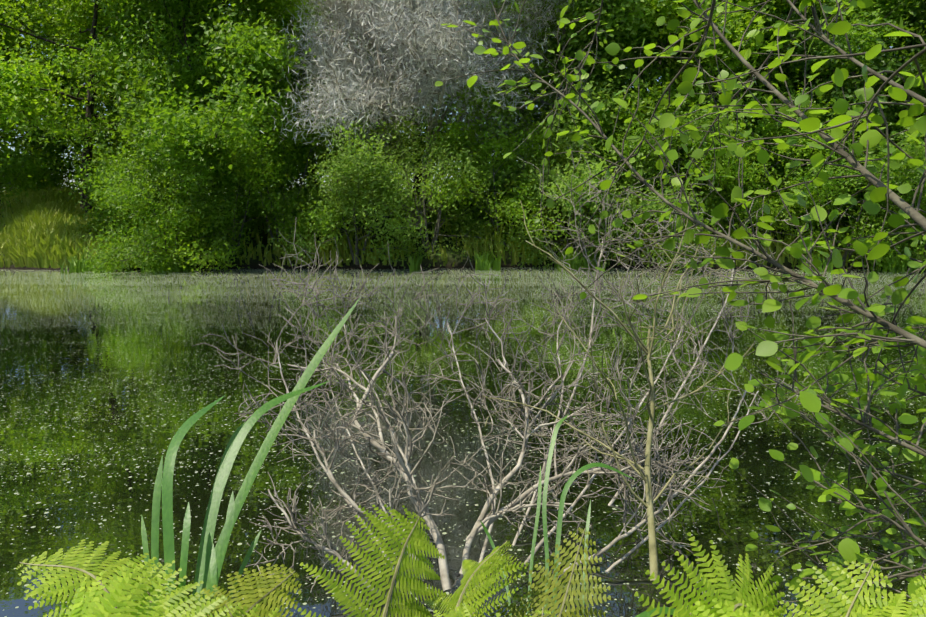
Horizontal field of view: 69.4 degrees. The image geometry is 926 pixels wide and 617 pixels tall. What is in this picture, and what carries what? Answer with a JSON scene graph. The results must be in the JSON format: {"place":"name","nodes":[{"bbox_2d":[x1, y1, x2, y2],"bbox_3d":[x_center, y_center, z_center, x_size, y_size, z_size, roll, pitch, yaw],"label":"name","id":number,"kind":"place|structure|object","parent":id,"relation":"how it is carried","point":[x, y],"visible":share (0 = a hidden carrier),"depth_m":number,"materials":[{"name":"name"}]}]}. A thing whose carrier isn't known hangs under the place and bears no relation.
{"place":"outdoors","nodes":[
{"label":"outdoors","id":0,"kind":"place"},
{"bbox_2d":[0,0,891,192],"label":"sky","id":1,"kind":"structure","parent":0,"point":[459,0],"materials":[{"name":"blue"}]},
{"bbox_2d":[0,267,925,616],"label":"pond water","id":2,"kind":"structure","parent":0,"point":[112,383],"depth_m":5.69,"materials":[{"name":"green liquid"}]},
{"bbox_2d":[141,298,678,616],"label":"iris leaves","id":3,"kind":"object","parent":2,"relation":"in","point":[208,571],"visible":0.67,"depth_m":1.52,"materials":[{"name":"green plant"}]},
{"bbox_2d":[54,249,917,273],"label":"shore rushes","id":4,"kind":"object","parent":2,"relation":"on","point":[486,262],"visible":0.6,"depth_m":20.88,"materials":[{"name":"green plant"}]},
{"bbox_2d":[483,192,765,581],"bbox_3d":[0.634,0.225,2.520,1.107,1.312,1.032,0,8,1],"label":"sapling stem","id":5,"kind":"object","parent":2,"relation":"in","point":[650,501],"visible":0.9,"depth_m":2.48,"materials":[{"name":"brown plant"}]},
{"bbox_2d":[0,184,925,269],"bbox_3d":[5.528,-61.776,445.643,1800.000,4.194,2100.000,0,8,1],"label":"ground","id":6,"kind":"structure","parent":0,"point":[256,262],"depth_m":22.30,"materials":[{"name":"green plant"}]},
{"bbox_2d":[0,0,59,210],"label":"tree","id":7,"kind":"object","parent":6,"relation":"on","point":[13,164],"visible":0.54,"depth_m":25.09,"materials":[{"name":"green plant"}]},
{"bbox_2d":[0,42,74,181],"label":"tree","id":8,"kind":"object","parent":6,"relation":"on","point":[18,126],"visible":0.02,"depth_m":52.89,"materials":[{"name":"green plant"}]},
{"bbox_2d":[0,0,76,190],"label":"tree","id":9,"kind":"object","parent":6,"relation":"on","point":[34,3],"visible":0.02,"depth_m":34.94,"materials":[{"name":"green plant"}]},
{"bbox_2d":[0,0,81,195],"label":"tree","id":10,"kind":"object","parent":6,"relation":"on","point":[49,180],"visible":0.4,"depth_m":31.70,"materials":[{"name":"green plant"}]},
{"bbox_2d":[0,0,138,183],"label":"tree","id":11,"kind":"object","parent":6,"relation":"on","point":[33,27],"visible":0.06,"depth_m":35.84,"materials":[{"name":"green plant"}]},
{"bbox_2d":[56,1,175,174],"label":"tree","id":12,"kind":"object","parent":6,"relation":"on","point":[114,138],"depth_m":29.60,"materials":[{"name":"green plant"}]},
{"bbox_2d":[0,0,241,201],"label":"tree","id":13,"kind":"object","parent":6,"relation":"on","point":[61,147],"visible":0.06,"depth_m":30.91,"materials":[{"name":"green plant"}]},
{"bbox_2d":[30,0,230,192],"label":"tree","id":14,"kind":"object","parent":6,"relation":"on","point":[61,124],"depth_m":50.54,"materials":[{"name":"green plant"}]},
{"bbox_2d":[0,0,261,235],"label":"tree","id":15,"kind":"object","parent":6,"relation":"on","point":[140,24],"visible":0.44,"depth_m":23.00,"materials":[{"name":"green plant"}]},
{"bbox_2d":[0,0,275,213],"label":"tree","id":16,"kind":"object","parent":6,"relation":"on","point":[36,98],"visible":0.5,"depth_m":24.47,"materials":[{"name":"green plant"}]},
{"bbox_2d":[73,144,260,276],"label":"shrub","id":17,"kind":"object","parent":6,"relation":"on","point":[118,243],"visible":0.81,"depth_m":20.50,"materials":[{"name":"green plant"}]},
{"bbox_2d":[57,0,296,191],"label":"tree","id":18,"kind":"object","parent":6,"relation":"on","point":[123,96],"depth_m":45.56,"materials":[{"name":"green plant"}]},
{"bbox_2d":[58,0,315,233],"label":"tree","id":19,"kind":"object","parent":6,"relation":"on","point":[165,126],"visible":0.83,"depth_m":20.23,"materials":[{"name":"green plant"}]},
{"bbox_2d":[107,130,312,273],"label":"shrub","id":20,"kind":"object","parent":6,"relation":"on","point":[190,256],"visible":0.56,"depth_m":20.78,"materials":[{"name":"green plant"}]},
{"bbox_2d":[101,0,376,246],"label":"tree","id":21,"kind":"object","parent":6,"relation":"on","point":[282,5],"visible":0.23,"depth_m":23.31,"materials":[{"name":"green plant"}]},
{"bbox_2d":[155,87,387,251],"bbox_3d":[-5.860,-4.491,22.385,6.630,5.732,8.169,0,8,1],"label":"shrub","id":22,"kind":"object","parent":6,"relation":"on","point":[277,125],"visible":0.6,"depth_m":20.94,"materials":[{"name":"green plant"}]},
{"bbox_2d":[126,0,488,184],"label":"tree","id":23,"kind":"object","parent":6,"relation":"on","point":[285,79],"depth_m":28.17,"materials":[{"name":"green plant"}]},
{"bbox_2d":[235,3,421,215],"bbox_3d":[-5.934,-8.076,26.827,8.434,9.465,8.940,0,8,1],"label":"tree","id":24,"kind":"object","parent":6,"relation":"on","point":[303,98],"visible":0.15,"depth_m":25.37,"materials":[{"name":"green plant"}]},
{"bbox_2d":[223,0,450,188],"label":"tree","id":25,"kind":"object","parent":6,"relation":"on","point":[399,121],"depth_m":38.66,"materials":[{"name":"green plant"}]},
{"bbox_2d":[257,116,450,270],"bbox_3d":[-3.442,-2.926,21.696,6.363,5.892,5.918,4,9,27],"label":"shrub","id":26,"kind":"object","parent":6,"relation":"on","point":[349,167],"visible":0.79,"depth_m":20.50,"materials":[{"name":"green plant"}]},
{"bbox_2d":[277,10,471,189],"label":"tree","id":27,"kind":"object","parent":6,"relation":"on","point":[397,114],"depth_m":52.59,"materials":[{"name":"green plant"}]},
{"bbox_2d":[297,0,528,191],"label":"tree","id":28,"kind":"object","parent":6,"relation":"on","point":[417,181],"visible":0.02,"depth_m":34.11,"materials":[{"name":"green plant"}]},
{"bbox_2d":[305,102,524,260],"bbox_3d":[-1.552,-4.195,22.610,7.678,5.902,6.408,0,8,1],"label":"shrub","id":29,"kind":"object","parent":6,"relation":"on","point":[443,151],"visible":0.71,"depth_m":22.44,"materials":[{"name":"green plant"}]},
{"bbox_2d":[261,0,595,228],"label":"tree","id":30,"kind":"object","parent":6,"relation":"on","point":[412,23],"visible":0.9,"depth_m":21.88,"materials":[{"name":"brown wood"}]},
{"bbox_2d":[16,504,925,616],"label":"bracken ferns","id":31,"kind":"object","parent":6,"relation":"on","point":[115,600],"visible":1,"depth_m":1.22,"materials":[{"name":"green plant"}]},
{"bbox_2d":[398,35,562,194],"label":"tree","id":32,"kind":"object","parent":6,"relation":"on","point":[469,119],"depth_m":49.12,"materials":[{"name":"green plant"}]},
{"bbox_2d":[412,108,584,244],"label":"shrub","id":33,"kind":"object","parent":6,"relation":"on","point":[515,205],"visible":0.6,"depth_m":22.14,"materials":[{"name":"green plant"}]},
{"bbox_2d":[427,0,592,222],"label":"tree","id":34,"kind":"object","parent":6,"relation":"on","point":[507,125],"visible":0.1,"depth_m":25.66,"materials":[{"name":"green plant"}]},
{"bbox_2d":[193,145,831,599],"bbox_3d":[0.467,0.183,4.298,4.073,2.736,3.520,-4,9,-29],"label":"dead shrub","id":35,"kind":"object","parent":6,"relation":"on","point":[491,517],"visible":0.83,"depth_m":3.46,"materials":[{"name":"grey wood"}]},
{"bbox_2d":[439,0,597,222],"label":"tree","id":36,"kind":"object","parent":6,"relation":"on","point":[545,72],"visible":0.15,"depth_m":23.72,"materials":[{"name":"green plant"}]},
{"bbox_2d":[418,0,674,236],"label":"tree","id":37,"kind":"object","parent":6,"relation":"on","point":[602,90],"visible":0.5,"depth_m":22.22,"materials":[{"name":"green plant"}]},
{"bbox_2d":[497,25,679,186],"bbox_3d":[8.095,-12.947,36.112,16.595,18.898,17.202,0,8,1],"label":"tree","id":38,"kind":"object","parent":6,"relation":"on","point":[549,102],"visible":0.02,"depth_m":39.24,"materials":[{"name":"green plant"}]},
{"bbox_2d":[495,120,700,268],"bbox_3d":[4.017,-3.059,21.891,5.421,6.154,7.002,-3,9,-22],"label":"shrub","id":39,"kind":"object","parent":6,"relation":"on","point":[551,181],"visible":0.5,"depth_m":21.48,"materials":[{"name":"green plant"}]},
{"bbox_2d":[525,1,687,216],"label":"tree","id":40,"kind":"object","parent":6,"relation":"on","point":[617,119],"visible":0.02,"depth_m":25.18,"materials":[{"name":"green plant"}]},
{"bbox_2d":[518,0,775,226],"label":"tree","id":41,"kind":"object","parent":6,"relation":"on","point":[630,64],"visible":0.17,"depth_m":22.73,"materials":[{"name":"green plant"}]},
{"bbox_2d":[568,3,758,215],"bbox_3d":[7.410,-8.709,26.572,8.488,10.962,8.477,-6,10,-37],"label":"tree","id":42,"kind":"object","parent":6,"relation":"on","point":[671,68],"visible":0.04,"depth_m":24.96,"materials":[{"name":"green plant"}]},
{"bbox_2d":[554,89,789,273],"bbox_3d":[6.513,-3.822,21.541,6.666,6.158,8.960,5,10,34],"label":"shrub","id":43,"kind":"object","parent":6,"relation":"on","point":[646,148],"visible":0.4,"depth_m":20.66,"materials":[{"name":"green plant"}]},
{"bbox_2d":[582,0,855,231],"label":"tree","id":44,"kind":"object","parent":6,"relation":"on","point":[736,35],"visible":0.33,"depth_m":21.63,"materials":[{"name":"green plant"}]},
{"bbox_2d":[613,0,867,247],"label":"tree","id":45,"kind":"object","parent":6,"relation":"on","point":[785,8],"visible":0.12,"depth_m":23.24,"materials":[{"name":"green plant"}]},
{"bbox_2d":[599,0,925,223],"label":"tree","id":46,"kind":"object","parent":6,"relation":"on","point":[893,63],"visible":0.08,"depth_m":21.64,"materials":[{"name":"green plant"}]},
{"bbox_2d":[666,101,905,263],"bbox_3d":[9.924,-4.249,22.654,6.206,5.208,7.754,0,8,1],"label":"shrub","id":47,"kind":"object","parent":6,"relation":"on","point":[748,175],"visible":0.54,"depth_m":20.98,"materials":[{"name":"green plant"}]},
{"bbox_2d":[710,109,925,272],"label":"shrub","id":48,"kind":"object","parent":6,"relation":"on","point":[916,179],"visible":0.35,"depth_m":20.19,"materials":[{"name":"green plant"}]},
{"bbox_2d":[725,0,925,231],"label":"tree","id":49,"kind":"object","parent":6,"relation":"on","point":[880,8],"visible":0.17,"depth_m":21.64,"materials":[{"name":"green plant"}]},
{"bbox_2d":[755,0,925,252],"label":"tree","id":50,"kind":"object","parent":6,"relation":"on","point":[909,147],"visible":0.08,"depth_m":20.74,"materials":[{"name":"green plant"}]},
{"bbox_2d":[807,1,925,257],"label":"tree","id":51,"kind":"object","parent":6,"relation":"on","point":[921,86],"visible":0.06,"depth_m":22.86,"materials":[{"name":"green plant"}]},
{"bbox_2d":[823,129,925,270],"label":"shrub","id":52,"kind":"object","parent":6,"relation":"on","point":[876,217],"visible":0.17,"depth_m":21.06,"materials":[{"name":"green plant"}]},
{"bbox_2d":[828,22,925,246],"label":"tree","id":53,"kind":"object","parent":6,"relation":"on","point":[891,119],"visible":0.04,"depth_m":22.64,"materials":[{"name":"green plant"}]},
{"bbox_2d":[435,0,925,616],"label":"tree branches","id":54,"kind":"object","parent":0,"point":[877,248],"visible":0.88,"depth_m":1.74,"materials":[{"name":"green plant"}]}
]}

